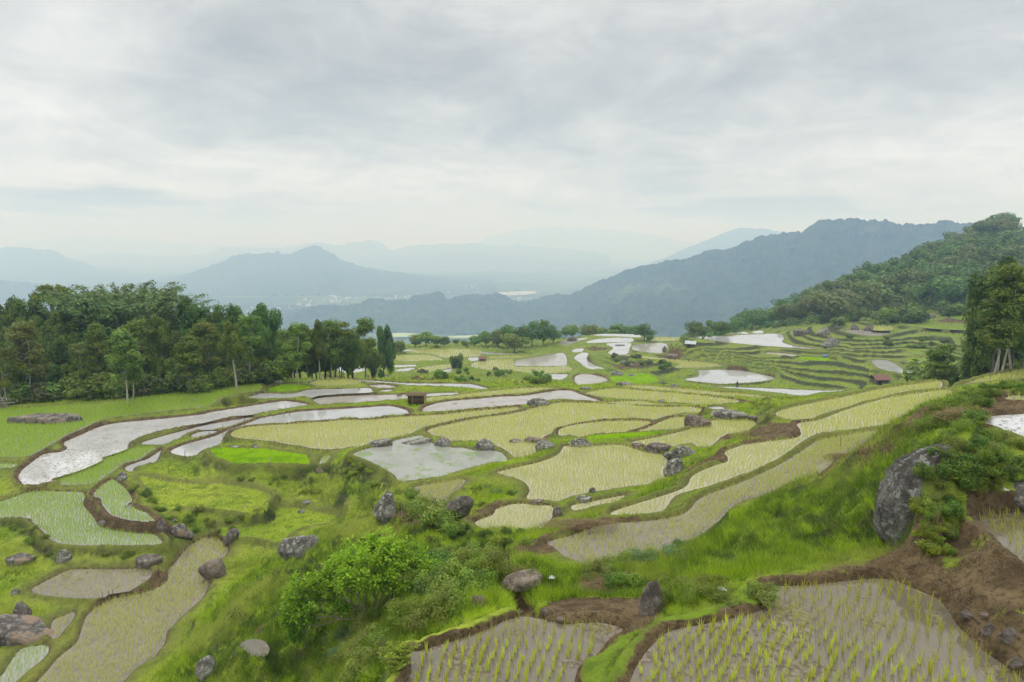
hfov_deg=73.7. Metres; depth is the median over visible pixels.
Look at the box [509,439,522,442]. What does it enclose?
boulder
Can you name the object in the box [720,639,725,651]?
rice seedling
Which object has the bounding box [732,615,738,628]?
rice seedling
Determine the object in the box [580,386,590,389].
boulder
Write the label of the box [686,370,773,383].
water
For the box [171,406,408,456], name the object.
water
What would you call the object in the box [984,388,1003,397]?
weed
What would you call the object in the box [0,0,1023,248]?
sky
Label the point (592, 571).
bush
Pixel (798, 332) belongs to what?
boulder
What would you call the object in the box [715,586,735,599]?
fern
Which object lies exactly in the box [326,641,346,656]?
bush
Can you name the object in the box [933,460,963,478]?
bush
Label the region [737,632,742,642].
rice seedling
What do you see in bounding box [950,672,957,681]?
rice seedling
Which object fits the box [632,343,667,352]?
water
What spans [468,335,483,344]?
tree
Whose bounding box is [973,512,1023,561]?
water
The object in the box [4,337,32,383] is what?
slender tree
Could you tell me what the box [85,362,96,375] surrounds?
broadleaf tree
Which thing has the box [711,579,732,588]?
fern
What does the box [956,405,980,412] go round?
weed
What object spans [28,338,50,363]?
broadleaf tree
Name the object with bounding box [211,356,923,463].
nursery rice
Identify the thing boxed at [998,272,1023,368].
broadleaf tree
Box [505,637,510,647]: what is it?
rice seedling
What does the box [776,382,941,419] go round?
water
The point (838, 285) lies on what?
tree
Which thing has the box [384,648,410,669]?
fern
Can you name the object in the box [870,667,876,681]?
rice seedling
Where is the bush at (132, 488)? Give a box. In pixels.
[126,483,139,491]
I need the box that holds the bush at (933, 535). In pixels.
[922,528,939,541]
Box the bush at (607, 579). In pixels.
[602,569,623,589]
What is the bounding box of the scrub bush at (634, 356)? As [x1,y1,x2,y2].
[630,354,641,358]
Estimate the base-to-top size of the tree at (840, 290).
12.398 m
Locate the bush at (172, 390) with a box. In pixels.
[161,384,178,391]
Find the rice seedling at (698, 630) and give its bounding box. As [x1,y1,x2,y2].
[697,622,701,634]
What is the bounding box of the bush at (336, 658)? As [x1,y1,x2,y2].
[327,650,351,667]
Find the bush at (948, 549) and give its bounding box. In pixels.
[939,546,958,555]
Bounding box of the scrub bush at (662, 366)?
[658,364,665,368]
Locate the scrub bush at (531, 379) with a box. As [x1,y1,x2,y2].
[526,376,539,383]
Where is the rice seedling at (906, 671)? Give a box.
[904,665,909,679]
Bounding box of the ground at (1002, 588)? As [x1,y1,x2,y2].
[0,276,1023,681]
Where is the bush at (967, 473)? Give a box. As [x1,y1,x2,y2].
[960,469,979,485]
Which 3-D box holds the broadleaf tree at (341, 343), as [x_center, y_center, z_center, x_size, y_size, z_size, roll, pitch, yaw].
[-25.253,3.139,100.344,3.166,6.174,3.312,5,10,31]
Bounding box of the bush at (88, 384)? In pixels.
[80,372,111,397]
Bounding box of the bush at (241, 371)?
[226,369,254,379]
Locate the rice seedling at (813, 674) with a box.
[810,662,816,677]
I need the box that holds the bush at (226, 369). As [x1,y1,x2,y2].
[212,365,249,384]
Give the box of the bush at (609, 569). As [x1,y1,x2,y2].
[601,563,621,576]
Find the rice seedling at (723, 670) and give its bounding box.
[721,658,727,674]
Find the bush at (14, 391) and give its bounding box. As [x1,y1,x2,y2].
[0,383,27,405]
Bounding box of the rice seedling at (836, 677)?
[833,669,838,681]
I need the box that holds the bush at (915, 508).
[909,503,926,514]
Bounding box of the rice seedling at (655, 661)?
[652,646,656,663]
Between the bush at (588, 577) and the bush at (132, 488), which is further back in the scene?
the bush at (132, 488)
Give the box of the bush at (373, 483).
[366,481,379,486]
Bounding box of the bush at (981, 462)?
[975,458,993,471]
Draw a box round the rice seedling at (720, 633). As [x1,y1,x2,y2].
[718,623,723,636]
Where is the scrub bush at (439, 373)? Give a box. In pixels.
[433,368,448,378]
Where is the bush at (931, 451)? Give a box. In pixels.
[925,448,934,455]
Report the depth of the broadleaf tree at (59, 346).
84.50 m
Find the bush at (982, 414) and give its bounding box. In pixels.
[960,409,990,421]
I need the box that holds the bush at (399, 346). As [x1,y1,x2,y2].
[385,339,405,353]
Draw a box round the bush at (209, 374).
[198,370,214,381]
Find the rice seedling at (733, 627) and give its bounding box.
[732,623,737,633]
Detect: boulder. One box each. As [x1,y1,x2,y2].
[0,614,54,646]
[5,553,35,566]
[7,413,82,424]
[10,588,19,594]
[12,601,31,614]
[55,549,72,563]
[99,520,104,525]
[116,472,127,481]
[135,554,162,569]
[156,518,167,531]
[169,523,194,539]
[195,655,215,681]
[198,558,226,579]
[223,528,239,545]
[277,535,318,560]
[302,500,310,504]
[315,468,323,473]
[367,438,391,446]
[373,490,395,524]
[401,438,430,444]
[434,437,450,446]
[445,496,473,518]
[471,595,486,609]
[474,439,494,449]
[500,568,543,591]
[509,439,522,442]
[524,436,545,442]
[527,398,549,405]
[528,499,543,504]
[535,440,555,451]
[541,607,548,615]
[552,506,561,517]
[556,616,563,622]
[567,336,576,340]
[569,438,592,447]
[576,495,591,502]
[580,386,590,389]
[589,487,595,492]
[611,370,622,375]
[616,382,632,385]
[632,442,643,448]
[638,580,662,616]
[643,442,670,453]
[663,446,694,459]
[664,458,682,476]
[666,354,677,358]
[670,384,678,388]
[684,414,710,427]
[710,409,748,419]
[748,416,758,420]
[793,329,809,336]
[816,326,830,335]
[821,337,838,347]
[850,324,858,329]
[863,325,873,330]
[873,441,951,547]
[959,609,972,619]
[979,611,988,618]
[981,623,995,635]
[999,627,1017,644]
[1006,657,1022,669]
[1014,479,1023,509]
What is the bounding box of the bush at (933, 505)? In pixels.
[920,495,950,513]
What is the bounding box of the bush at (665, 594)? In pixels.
[660,585,681,606]
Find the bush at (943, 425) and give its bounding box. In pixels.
[922,415,949,428]
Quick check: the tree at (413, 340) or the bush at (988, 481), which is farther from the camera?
the tree at (413, 340)
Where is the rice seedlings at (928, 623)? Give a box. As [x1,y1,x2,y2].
[411,505,1023,681]
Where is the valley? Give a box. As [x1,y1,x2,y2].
[1,249,662,343]
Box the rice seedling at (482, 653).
[478,645,484,658]
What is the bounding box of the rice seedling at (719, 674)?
[718,667,721,680]
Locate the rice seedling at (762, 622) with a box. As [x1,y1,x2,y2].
[759,612,764,625]
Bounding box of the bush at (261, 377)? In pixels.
[243,364,274,384]
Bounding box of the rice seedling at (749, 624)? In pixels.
[746,614,750,626]
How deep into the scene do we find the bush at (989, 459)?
16.88 m
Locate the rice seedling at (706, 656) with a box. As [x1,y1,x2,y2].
[704,646,709,659]
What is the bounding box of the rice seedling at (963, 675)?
[961,662,967,678]
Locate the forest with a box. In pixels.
[679,220,1023,341]
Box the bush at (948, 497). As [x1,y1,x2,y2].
[944,494,958,503]
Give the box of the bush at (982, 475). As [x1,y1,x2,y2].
[978,469,999,480]
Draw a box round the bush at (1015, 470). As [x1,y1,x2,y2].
[1007,464,1022,478]
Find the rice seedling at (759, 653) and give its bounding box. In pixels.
[758,642,763,656]
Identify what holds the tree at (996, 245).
on the ground at (1002, 588)
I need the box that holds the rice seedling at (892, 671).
[891,661,897,674]
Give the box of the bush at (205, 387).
[189,381,212,392]
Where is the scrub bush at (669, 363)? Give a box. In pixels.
[663,360,671,365]
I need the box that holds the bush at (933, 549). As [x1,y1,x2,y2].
[917,539,942,557]
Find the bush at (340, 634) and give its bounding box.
[333,625,355,641]
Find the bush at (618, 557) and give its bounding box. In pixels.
[607,549,632,566]
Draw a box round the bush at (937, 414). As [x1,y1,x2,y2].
[927,409,945,417]
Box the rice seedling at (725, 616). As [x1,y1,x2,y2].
[724,608,728,625]
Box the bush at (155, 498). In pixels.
[144,495,157,502]
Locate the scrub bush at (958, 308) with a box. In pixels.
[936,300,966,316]
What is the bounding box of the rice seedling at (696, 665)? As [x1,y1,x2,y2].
[694,659,699,670]
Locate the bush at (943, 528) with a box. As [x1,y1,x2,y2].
[928,519,947,532]
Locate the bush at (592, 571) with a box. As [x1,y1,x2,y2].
[582,561,609,583]
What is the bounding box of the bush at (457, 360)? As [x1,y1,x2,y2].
[449,353,463,368]
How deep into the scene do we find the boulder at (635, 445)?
49.26 m
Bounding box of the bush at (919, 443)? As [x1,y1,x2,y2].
[910,440,928,451]
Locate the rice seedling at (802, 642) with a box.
[799,633,804,646]
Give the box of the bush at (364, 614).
[347,607,378,631]
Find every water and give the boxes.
[0,387,261,456]
[0,491,161,545]
[0,645,48,681]
[18,401,306,484]
[31,569,151,598]
[37,538,227,681]
[51,612,74,638]
[59,448,155,484]
[94,480,154,521]
[125,450,160,470]
[142,418,250,444]
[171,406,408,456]
[191,431,215,436]
[231,407,518,448]
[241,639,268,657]
[250,388,372,398]
[309,380,360,385]
[313,395,407,404]
[337,366,364,372]
[351,379,487,388]
[353,435,506,480]
[369,385,394,387]
[395,355,441,360]
[395,365,416,366]
[396,368,413,370]
[407,617,622,681]
[410,349,481,356]
[414,479,464,503]
[415,365,451,371]
[422,390,598,411]
[426,388,550,400]
[427,393,457,395]
[428,403,699,456]
[468,357,478,360]
[471,359,571,372]
[475,504,552,528]
[480,352,504,353]
[489,356,529,358]
[496,445,666,500]
[514,353,566,365]
[548,429,881,563]
[550,374,567,379]
[558,421,650,436]
[560,338,586,344]
[571,495,623,509]
[572,348,583,351]
[574,353,604,368]
[574,374,606,384]
[585,389,738,403]
[586,338,633,342]
[595,334,640,336]
[607,342,631,354]
[609,401,678,404]
[611,390,951,514]
[625,385,765,396]
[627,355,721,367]
[630,578,1023,681]
[631,420,755,446]
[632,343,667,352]
[640,417,684,430]
[645,337,678,340]
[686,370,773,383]
[692,334,815,348]
[715,386,841,395]
[729,332,748,333]
[766,352,797,355]
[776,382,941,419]
[844,329,888,335]
[871,326,892,330]
[871,360,911,372]
[907,325,963,329]
[924,332,963,336]
[963,370,1023,384]
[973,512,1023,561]
[984,414,1023,435]
[1005,395,1023,399]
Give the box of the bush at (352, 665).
[337,651,378,681]
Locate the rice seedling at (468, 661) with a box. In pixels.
[466,656,471,669]
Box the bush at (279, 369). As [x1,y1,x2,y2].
[245,353,289,377]
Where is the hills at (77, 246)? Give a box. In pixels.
[0,235,296,257]
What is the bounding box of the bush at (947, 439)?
[933,433,967,451]
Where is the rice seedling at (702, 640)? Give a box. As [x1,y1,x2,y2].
[700,632,704,644]
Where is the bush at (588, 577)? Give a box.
[578,572,605,591]
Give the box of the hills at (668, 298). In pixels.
[514,218,974,338]
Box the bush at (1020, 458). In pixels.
[1007,454,1023,470]
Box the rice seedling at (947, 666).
[943,660,949,671]
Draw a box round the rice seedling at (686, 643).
[685,637,688,650]
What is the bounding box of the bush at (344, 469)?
[340,467,351,473]
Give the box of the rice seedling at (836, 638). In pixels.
[833,630,838,642]
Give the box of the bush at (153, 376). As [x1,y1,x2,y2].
[141,371,178,395]
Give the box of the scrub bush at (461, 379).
[453,375,466,381]
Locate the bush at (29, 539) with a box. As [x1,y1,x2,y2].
[23,535,34,542]
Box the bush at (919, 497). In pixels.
[906,495,923,505]
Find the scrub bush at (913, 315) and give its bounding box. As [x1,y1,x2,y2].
[897,305,925,323]
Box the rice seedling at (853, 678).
[851,667,858,681]
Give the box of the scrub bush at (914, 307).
[901,302,930,319]
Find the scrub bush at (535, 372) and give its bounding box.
[532,370,543,375]
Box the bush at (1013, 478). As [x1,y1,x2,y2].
[1003,473,1022,481]
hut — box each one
[478,356,485,360]
[685,341,696,346]
[867,374,891,384]
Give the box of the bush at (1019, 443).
[1004,437,1023,448]
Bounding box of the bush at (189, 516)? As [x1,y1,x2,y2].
[182,513,196,521]
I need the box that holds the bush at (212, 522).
[204,518,216,526]
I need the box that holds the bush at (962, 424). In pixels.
[949,418,973,430]
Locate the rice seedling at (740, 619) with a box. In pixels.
[738,612,743,623]
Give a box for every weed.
[342,643,373,663]
[359,651,377,669]
[477,501,485,505]
[489,488,501,493]
[627,547,657,562]
[640,550,659,561]
[662,543,685,557]
[673,538,687,546]
[679,579,699,598]
[681,585,704,603]
[695,582,733,602]
[696,573,729,584]
[707,593,721,599]
[742,580,781,607]
[746,579,769,595]
[923,409,939,416]
[927,403,951,411]
[932,398,956,406]
[944,393,973,408]
[951,392,968,401]
[956,391,986,405]
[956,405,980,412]
[956,413,983,425]
[960,384,979,393]
[969,396,993,407]
[970,389,997,397]
[977,382,996,388]
[980,397,995,406]
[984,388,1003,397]
[993,380,1006,387]
[1004,379,1023,388]
[1010,387,1023,395]
[1014,382,1023,392]
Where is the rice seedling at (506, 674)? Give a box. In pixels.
[505,664,509,679]
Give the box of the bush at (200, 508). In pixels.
[194,504,204,511]
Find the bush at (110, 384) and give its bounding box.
[92,372,142,398]
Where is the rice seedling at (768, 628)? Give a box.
[767,621,771,633]
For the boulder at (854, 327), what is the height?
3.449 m
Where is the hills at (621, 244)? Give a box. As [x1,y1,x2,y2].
[477,226,695,258]
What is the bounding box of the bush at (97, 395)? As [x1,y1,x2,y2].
[84,379,113,398]
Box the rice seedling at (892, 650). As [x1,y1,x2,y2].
[889,642,896,654]
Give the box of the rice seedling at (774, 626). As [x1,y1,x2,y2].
[770,617,776,629]
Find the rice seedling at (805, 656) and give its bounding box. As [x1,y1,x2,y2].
[803,649,808,660]
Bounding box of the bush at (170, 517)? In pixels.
[164,515,177,519]
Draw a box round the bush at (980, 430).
[964,425,996,442]
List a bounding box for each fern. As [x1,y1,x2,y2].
[319,643,332,653]
[361,665,380,680]
[362,635,400,659]
[371,634,392,655]
[379,648,399,666]
[379,657,398,671]
[382,640,414,656]
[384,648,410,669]
[385,634,420,662]
[385,656,413,670]
[387,640,415,659]
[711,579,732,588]
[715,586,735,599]
[723,596,737,606]
[914,539,934,548]
[940,473,959,481]
[943,515,954,521]
[945,472,962,480]
[955,495,969,502]
[958,484,976,492]
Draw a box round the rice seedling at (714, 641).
[712,634,717,647]
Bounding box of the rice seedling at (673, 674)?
[671,664,677,677]
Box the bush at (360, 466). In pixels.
[357,462,366,469]
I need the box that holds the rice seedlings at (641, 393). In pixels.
[35,325,1023,681]
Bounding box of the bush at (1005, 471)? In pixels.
[987,467,1011,475]
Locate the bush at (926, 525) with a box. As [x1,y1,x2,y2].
[918,518,941,531]
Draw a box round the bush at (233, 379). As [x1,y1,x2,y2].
[223,371,248,386]
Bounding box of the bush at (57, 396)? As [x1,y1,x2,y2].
[46,388,68,401]
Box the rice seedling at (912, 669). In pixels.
[910,661,915,674]
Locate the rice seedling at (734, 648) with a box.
[731,641,737,654]
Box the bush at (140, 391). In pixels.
[128,375,166,395]
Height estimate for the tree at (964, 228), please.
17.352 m
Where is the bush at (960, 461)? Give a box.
[935,455,971,472]
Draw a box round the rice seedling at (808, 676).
[807,663,813,681]
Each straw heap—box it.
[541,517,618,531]
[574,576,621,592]
[822,451,846,458]
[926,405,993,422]
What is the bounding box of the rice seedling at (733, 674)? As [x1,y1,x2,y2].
[731,663,737,679]
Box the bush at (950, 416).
[941,412,961,423]
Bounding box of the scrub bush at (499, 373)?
[494,371,502,376]
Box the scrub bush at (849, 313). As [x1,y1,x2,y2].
[839,310,854,321]
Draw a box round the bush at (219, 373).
[203,368,224,382]
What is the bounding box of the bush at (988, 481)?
[959,471,991,492]
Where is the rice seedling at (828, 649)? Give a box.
[826,643,832,653]
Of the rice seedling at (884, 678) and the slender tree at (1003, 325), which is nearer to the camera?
the rice seedling at (884, 678)
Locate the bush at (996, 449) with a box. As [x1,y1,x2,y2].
[976,441,1016,460]
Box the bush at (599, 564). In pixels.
[590,556,608,570]
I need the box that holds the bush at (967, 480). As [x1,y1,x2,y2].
[952,471,984,488]
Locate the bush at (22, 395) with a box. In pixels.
[5,392,24,404]
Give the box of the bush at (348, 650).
[342,645,357,657]
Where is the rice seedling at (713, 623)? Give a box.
[710,615,715,626]
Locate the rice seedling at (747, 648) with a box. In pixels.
[746,639,750,652]
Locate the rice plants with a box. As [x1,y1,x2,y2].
[0,311,970,681]
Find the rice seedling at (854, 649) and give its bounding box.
[852,642,858,656]
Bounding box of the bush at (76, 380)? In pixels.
[58,371,111,396]
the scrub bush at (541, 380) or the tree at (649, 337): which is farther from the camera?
the tree at (649, 337)
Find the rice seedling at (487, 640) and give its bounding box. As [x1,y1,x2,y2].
[485,632,488,645]
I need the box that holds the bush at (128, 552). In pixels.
[122,549,135,557]
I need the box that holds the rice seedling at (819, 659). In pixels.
[818,649,822,664]
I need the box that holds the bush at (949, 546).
[936,540,957,555]
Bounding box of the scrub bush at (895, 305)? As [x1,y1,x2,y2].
[874,302,905,313]
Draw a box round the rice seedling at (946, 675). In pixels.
[944,666,949,679]
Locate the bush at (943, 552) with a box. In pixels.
[936,547,949,554]
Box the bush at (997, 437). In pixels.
[991,432,1001,439]
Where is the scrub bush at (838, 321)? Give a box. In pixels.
[830,317,848,325]
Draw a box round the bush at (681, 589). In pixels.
[676,585,690,595]
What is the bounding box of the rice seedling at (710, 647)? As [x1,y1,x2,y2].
[707,642,712,652]
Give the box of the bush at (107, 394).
[102,384,127,399]
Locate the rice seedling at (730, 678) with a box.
[728,671,733,681]
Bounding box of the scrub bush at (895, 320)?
[889,317,900,322]
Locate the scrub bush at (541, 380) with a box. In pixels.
[539,378,548,383]
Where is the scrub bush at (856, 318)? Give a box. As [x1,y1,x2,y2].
[849,315,858,320]
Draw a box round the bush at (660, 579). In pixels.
[658,576,670,584]
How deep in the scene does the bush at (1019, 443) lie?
19.27 m
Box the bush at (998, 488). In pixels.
[975,481,1006,494]
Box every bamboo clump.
[21,291,131,330]
[32,280,196,321]
[37,288,174,339]
[53,284,204,335]
[59,289,202,328]
[94,293,236,333]
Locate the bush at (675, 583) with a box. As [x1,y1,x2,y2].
[666,574,699,590]
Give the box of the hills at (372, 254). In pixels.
[69,240,609,268]
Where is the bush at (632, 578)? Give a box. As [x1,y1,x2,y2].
[610,570,648,589]
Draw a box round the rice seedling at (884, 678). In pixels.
[881,670,886,681]
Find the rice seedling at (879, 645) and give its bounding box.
[877,637,884,651]
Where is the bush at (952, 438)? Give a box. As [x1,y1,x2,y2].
[943,436,961,444]
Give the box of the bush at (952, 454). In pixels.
[938,450,958,457]
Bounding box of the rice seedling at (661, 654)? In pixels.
[660,642,665,657]
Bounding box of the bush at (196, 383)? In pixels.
[173,375,213,394]
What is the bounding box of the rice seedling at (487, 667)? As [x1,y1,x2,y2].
[484,660,489,670]
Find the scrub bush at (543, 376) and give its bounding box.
[539,374,551,381]
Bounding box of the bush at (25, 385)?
[17,380,62,402]
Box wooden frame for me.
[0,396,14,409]
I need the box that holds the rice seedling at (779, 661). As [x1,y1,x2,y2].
[777,652,782,663]
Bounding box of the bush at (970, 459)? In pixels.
[956,450,979,465]
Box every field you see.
[391,333,416,336]
[448,335,478,337]
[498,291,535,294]
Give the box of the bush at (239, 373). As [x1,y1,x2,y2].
[236,362,270,381]
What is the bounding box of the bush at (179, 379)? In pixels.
[168,372,204,390]
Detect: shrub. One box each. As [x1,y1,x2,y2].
[277,523,445,643]
[385,593,424,633]
[395,499,406,511]
[401,603,435,634]
[402,493,436,521]
[402,493,449,521]
[403,486,421,500]
[405,498,462,531]
[411,572,441,598]
[411,600,434,630]
[414,561,444,580]
[414,592,457,627]
[417,576,436,591]
[418,548,456,566]
[420,577,471,617]
[422,557,486,598]
[434,543,456,555]
[440,517,465,536]
[443,546,488,568]
[449,540,481,559]
[450,567,499,594]
[464,557,504,579]
[466,528,478,538]
[469,548,492,562]
[476,541,514,572]
[476,545,516,577]
[478,529,493,539]
[480,555,506,572]
[490,535,501,546]
[493,574,507,592]
[498,526,515,536]
[499,537,512,545]
[515,528,528,532]
[520,537,533,545]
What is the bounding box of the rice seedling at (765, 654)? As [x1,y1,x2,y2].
[763,648,770,659]
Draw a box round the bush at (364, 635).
[349,623,380,649]
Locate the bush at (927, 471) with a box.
[912,462,935,479]
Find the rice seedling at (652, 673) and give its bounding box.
[648,667,656,678]
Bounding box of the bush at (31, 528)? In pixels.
[26,524,37,530]
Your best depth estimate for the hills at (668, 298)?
2177.81 m
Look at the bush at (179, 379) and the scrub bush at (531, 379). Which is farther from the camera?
the scrub bush at (531, 379)
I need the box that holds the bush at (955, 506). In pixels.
[936,497,965,518]
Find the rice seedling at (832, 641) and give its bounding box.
[829,634,835,647]
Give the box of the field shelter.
[404,391,427,404]
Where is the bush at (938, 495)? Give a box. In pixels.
[929,490,945,500]
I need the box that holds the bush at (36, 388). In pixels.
[23,381,64,403]
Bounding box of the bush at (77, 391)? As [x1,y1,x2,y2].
[62,380,99,400]
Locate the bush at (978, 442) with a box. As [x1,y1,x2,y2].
[961,433,994,450]
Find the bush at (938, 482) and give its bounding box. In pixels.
[931,473,952,490]
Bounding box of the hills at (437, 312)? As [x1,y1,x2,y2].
[225,291,570,334]
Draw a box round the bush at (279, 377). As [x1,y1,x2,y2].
[272,361,290,379]
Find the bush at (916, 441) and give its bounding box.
[911,437,925,445]
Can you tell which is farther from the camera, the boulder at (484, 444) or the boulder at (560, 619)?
the boulder at (484, 444)
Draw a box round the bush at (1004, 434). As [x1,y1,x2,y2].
[990,429,1014,439]
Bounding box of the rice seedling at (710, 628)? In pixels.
[709,625,713,633]
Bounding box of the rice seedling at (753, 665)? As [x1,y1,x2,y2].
[752,656,758,669]
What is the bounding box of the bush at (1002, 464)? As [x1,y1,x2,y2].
[987,461,1006,469]
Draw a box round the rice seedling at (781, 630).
[778,624,784,637]
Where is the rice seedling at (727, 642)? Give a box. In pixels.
[726,631,731,646]
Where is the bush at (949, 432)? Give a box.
[937,427,961,439]
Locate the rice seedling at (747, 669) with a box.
[745,660,750,675]
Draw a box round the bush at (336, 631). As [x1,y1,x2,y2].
[328,622,348,642]
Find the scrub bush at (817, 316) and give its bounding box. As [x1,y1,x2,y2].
[816,315,827,322]
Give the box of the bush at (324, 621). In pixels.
[314,613,332,631]
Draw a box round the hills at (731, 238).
[646,228,781,264]
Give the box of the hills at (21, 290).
[0,280,292,306]
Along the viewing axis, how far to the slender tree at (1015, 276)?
66.07 m
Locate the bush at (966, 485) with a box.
[955,471,984,488]
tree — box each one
[0,295,32,321]
[0,312,11,328]
[0,314,15,329]
[0,326,10,345]
[0,340,10,371]
[0,347,14,404]
[2,320,45,388]
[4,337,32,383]
[4,359,42,384]
[15,315,26,324]
[23,298,50,320]
[28,284,72,319]
[28,314,45,343]
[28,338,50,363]
[31,356,54,382]
[42,310,81,341]
[43,322,67,351]
[45,363,65,383]
[46,331,78,384]
[61,357,88,380]
[65,339,90,380]
[67,341,91,379]
[68,326,86,347]
[75,309,105,343]
[83,322,109,374]
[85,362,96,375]
[91,329,112,355]
[97,313,124,344]
[104,327,145,402]
[105,358,117,373]
[111,337,144,399]
[119,317,159,365]
[124,335,147,351]
[131,309,156,338]
[137,340,150,370]
[144,345,160,376]
[145,314,175,360]
[151,356,166,379]
[159,337,180,368]
[164,357,183,377]
[169,297,210,333]
[172,334,203,394]
[177,322,194,350]
[182,318,208,351]
[189,322,222,370]
[203,335,229,367]
[205,365,217,372]
[207,314,219,339]
[212,302,247,340]
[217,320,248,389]
[235,314,266,370]
[239,302,282,356]
[243,334,259,363]
[254,356,268,367]
[257,341,276,362]
[276,328,300,378]
[277,340,292,378]
[279,341,301,381]
[281,322,311,384]
[281,334,304,377]
[299,325,315,377]
[300,339,316,376]
[301,366,317,376]
[302,363,315,377]
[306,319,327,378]
[311,318,342,377]
[311,357,328,371]
[313,363,340,378]
[323,337,339,377]
[327,321,352,377]
[328,341,336,373]
[332,342,347,376]
[338,328,361,370]
[339,332,367,372]
[340,333,363,378]
[345,339,370,377]
[352,316,378,377]
[366,339,382,369]
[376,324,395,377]
[408,334,422,347]
[415,331,432,345]
[427,335,446,346]
[436,336,450,345]
[460,340,467,345]
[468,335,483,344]
[477,331,490,346]
[487,329,506,346]
[500,324,515,345]
[500,333,530,352]
[513,327,531,344]
[520,320,543,346]
[532,319,556,344]
[548,330,562,342]
[560,326,569,335]
[566,324,579,335]
[577,324,600,334]
[596,327,606,333]
[601,323,626,333]
[610,325,637,333]
[624,326,639,334]
[631,323,656,339]
[645,335,653,341]
[685,320,702,333]
[694,325,711,337]
[706,322,714,331]
[713,321,732,332]
[729,316,744,324]
[730,318,738,329]
[734,311,746,321]
[741,310,748,322]
[744,307,768,317]
[744,313,766,330]
[765,306,778,327]
[772,303,786,320]
[774,296,793,305]
[782,303,800,318]
[789,297,822,312]
[790,294,805,304]
[796,300,810,320]
[804,290,858,322]
[806,283,822,292]
[808,289,829,296]
[820,312,830,322]
[822,280,837,291]
[829,288,864,299]
[832,280,855,294]
[837,272,860,283]
[837,274,854,292]
[840,289,864,309]
[841,280,867,291]
[850,279,895,298]
[852,266,870,276]
[855,270,879,286]
[858,309,872,320]
[859,283,883,311]
[861,261,877,273]
[869,311,882,323]
[874,257,899,273]
[875,264,894,278]
[876,269,909,294]
[882,291,911,304]
[887,266,935,286]
[895,261,908,271]
[895,282,924,300]
[900,259,912,267]
[900,359,962,381]
[901,246,937,260]
[904,255,919,266]
[904,288,920,306]
[906,280,931,297]
[914,260,933,280]
[918,250,937,262]
[921,343,959,385]
[922,261,948,269]
[923,240,947,248]
[923,242,935,251]
[924,270,940,303]
[928,275,965,299]
[932,255,964,266]
[932,263,965,278]
[933,275,980,302]
[935,237,965,249]
[935,249,944,260]
[936,244,964,257]
[942,231,963,239]
[944,271,970,280]
[949,232,979,242]
[959,267,988,277]
[959,336,973,376]
[960,254,1018,372]
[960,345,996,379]
[962,222,981,235]
[964,228,979,235]
[964,243,984,262]
[969,218,993,233]
[971,343,1022,371]
[974,275,1023,371]
[974,287,1023,372]
[976,262,1023,370]
[977,246,1000,266]
[979,260,997,273]
[983,309,1023,368]
[985,213,1012,221]
[990,240,1002,252]
[991,218,1014,231]
[994,230,1019,246]
[995,245,1022,259]
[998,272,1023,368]
[999,211,1021,220]
[1007,245,1023,258]
[1009,221,1019,230]
[1009,230,1022,236]
[1014,312,1023,368]
[1016,235,1023,244]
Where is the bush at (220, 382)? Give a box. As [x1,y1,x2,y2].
[212,376,234,388]
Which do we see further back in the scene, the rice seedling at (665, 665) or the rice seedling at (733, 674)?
the rice seedling at (665, 665)
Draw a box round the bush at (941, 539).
[935,536,946,542]
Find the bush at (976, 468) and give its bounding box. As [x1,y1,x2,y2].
[966,459,1003,476]
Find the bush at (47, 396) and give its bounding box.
[31,387,61,402]
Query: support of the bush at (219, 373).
on the ground at (1002, 588)
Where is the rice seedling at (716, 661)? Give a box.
[714,652,721,664]
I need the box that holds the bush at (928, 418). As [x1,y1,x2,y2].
[910,415,939,428]
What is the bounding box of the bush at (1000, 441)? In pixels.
[993,439,1007,448]
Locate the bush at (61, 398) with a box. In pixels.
[52,383,76,400]
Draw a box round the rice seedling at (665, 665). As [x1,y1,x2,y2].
[663,655,668,667]
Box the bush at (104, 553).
[99,552,110,555]
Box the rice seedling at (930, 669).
[926,660,934,673]
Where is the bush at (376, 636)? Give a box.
[366,626,393,646]
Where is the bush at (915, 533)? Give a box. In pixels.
[911,529,923,537]
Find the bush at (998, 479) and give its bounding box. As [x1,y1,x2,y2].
[993,476,1007,483]
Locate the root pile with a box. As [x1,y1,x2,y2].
[390,500,445,523]
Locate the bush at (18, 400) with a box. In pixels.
[0,385,32,405]
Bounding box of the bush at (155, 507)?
[149,504,162,510]
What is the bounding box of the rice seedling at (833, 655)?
[829,648,837,662]
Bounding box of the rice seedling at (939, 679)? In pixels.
[938,671,944,681]
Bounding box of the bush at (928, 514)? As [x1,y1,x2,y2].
[920,506,940,519]
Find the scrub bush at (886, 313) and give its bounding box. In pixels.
[873,307,899,324]
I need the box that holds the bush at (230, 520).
[224,516,235,521]
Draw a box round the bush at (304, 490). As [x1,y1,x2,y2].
[298,488,307,493]
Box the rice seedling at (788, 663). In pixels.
[786,656,791,667]
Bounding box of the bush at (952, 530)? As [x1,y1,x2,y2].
[942,520,959,539]
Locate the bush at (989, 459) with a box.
[983,453,1009,463]
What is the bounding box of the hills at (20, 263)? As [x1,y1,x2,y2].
[0,246,199,281]
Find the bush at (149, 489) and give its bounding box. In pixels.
[140,487,152,492]
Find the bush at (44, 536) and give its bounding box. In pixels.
[38,534,49,538]
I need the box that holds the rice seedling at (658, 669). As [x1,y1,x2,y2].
[653,659,660,673]
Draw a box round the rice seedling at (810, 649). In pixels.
[808,643,815,654]
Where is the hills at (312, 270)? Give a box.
[121,245,556,296]
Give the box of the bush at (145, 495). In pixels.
[141,492,149,497]
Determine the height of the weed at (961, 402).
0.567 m
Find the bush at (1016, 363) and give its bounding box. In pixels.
[1004,357,1022,369]

